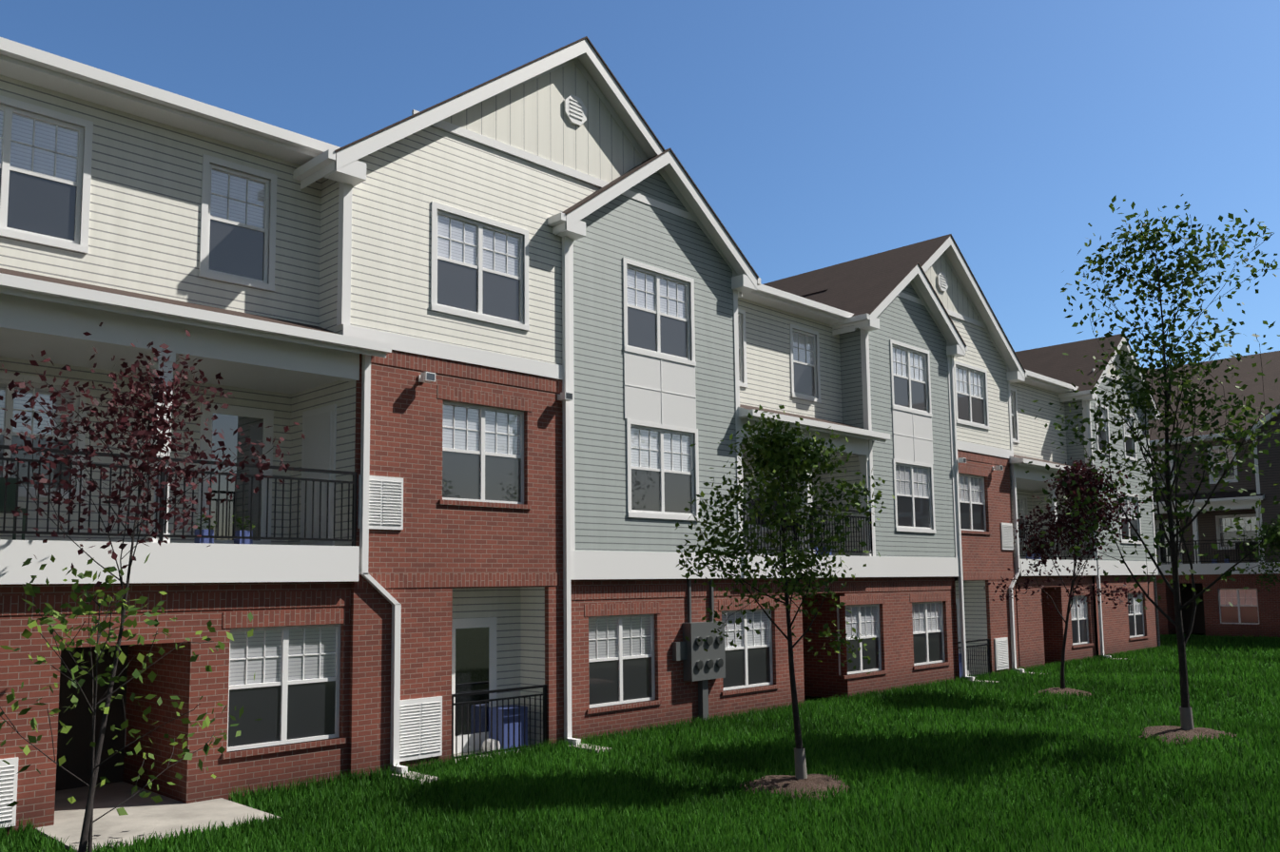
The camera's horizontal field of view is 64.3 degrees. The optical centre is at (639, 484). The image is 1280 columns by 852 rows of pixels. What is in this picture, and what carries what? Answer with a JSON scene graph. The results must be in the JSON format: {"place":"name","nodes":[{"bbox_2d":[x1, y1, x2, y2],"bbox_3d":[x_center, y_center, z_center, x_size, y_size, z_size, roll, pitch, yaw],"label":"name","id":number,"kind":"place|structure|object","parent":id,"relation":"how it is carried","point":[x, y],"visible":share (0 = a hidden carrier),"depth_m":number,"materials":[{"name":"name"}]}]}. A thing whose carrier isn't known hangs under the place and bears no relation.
{"place":"outdoors","nodes":[
{"label":"outdoors","id":0,"kind":"place"},
{"bbox_2d":[0,632,1279,851],"bbox_3d":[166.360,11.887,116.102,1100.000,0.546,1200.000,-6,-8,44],"label":"ground","id":1,"kind":"structure","parent":0,"point":[1255,714],"depth_m":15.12,"materials":[{"name":"green plant"}]},
{"bbox_2d":[0,553,262,851],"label":"green tree","id":2,"kind":"object","parent":1,"relation":"on","point":[30,591],"visible":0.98,"depth_m":10.12,"materials":[{"name":"green plant"}]},
{"bbox_2d":[0,322,305,851],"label":"purple tree","id":3,"kind":"object","parent":1,"relation":"on","point":[160,396],"visible":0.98,"depth_m":10.43,"materials":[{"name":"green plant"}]},
{"bbox_2d":[0,36,1161,851],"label":"apartments","id":4,"kind":"structure","parent":1,"relation":"on","point":[508,350],"depth_m":16.40,"materials":[{"name":"brick"}]},
{"bbox_2d":[736,774,848,800],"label":"mulch","id":5,"kind":"object","parent":1,"relation":"on","point":[789,783],"visible":0.75,"depth_m":13.61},
{"bbox_2d":[675,405,895,779],"bbox_3d":[1.938,1.469,14.121,2.987,5.336,3.269,-6,-8,44],"label":"tree","id":6,"kind":"object","parent":5,"relation":"on","point":[776,450],"visible":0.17,"depth_m":14.12,"materials":[{"name":"green plant"}]},
{"bbox_2d":[1033,687,1091,696],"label":"mulch","id":7,"kind":"object","parent":1,"relation":"on","point":[1059,689],"visible":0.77,"depth_m":23.61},
{"bbox_2d":[984,456,1151,688],"bbox_3d":[10.047,2.085,23.832,3.960,5.603,3.279,-6,-8,44],"label":"purple tree","id":8,"kind":"object","parent":1,"relation":"on","point":[1086,475],"visible":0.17,"depth_m":23.62,"materials":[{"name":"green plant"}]},
{"bbox_2d":[1139,725,1236,744],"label":"mulch","id":9,"kind":"object","parent":1,"relation":"on","point":[1169,732],"visible":0.71,"depth_m":17.03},
{"bbox_2d":[1020,193,1279,730],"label":"tree","id":10,"kind":"object","parent":9,"relation":"on","point":[1185,707],"visible":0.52,"depth_m":17.62,"materials":[{"name":"green plant"}]},
{"bbox_2d":[1145,350,1279,637],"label":"apartment building","id":11,"kind":"structure","parent":1,"relation":"on","point":[1251,611],"depth_m":47.53,"materials":[{"name":"brick"}]},
{"bbox_2d":[1244,514,1279,591],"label":"tree","id":12,"kind":"object","parent":1,"relation":"on","point":[1274,543],"visible":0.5,"depth_m":40.29,"materials":[{"name":"green plant"}]},
{"bbox_2d":[0,0,1279,441],"label":"sky","id":13,"kind":"structure","parent":0,"point":[819,134],"materials":[{"name":"blue"}]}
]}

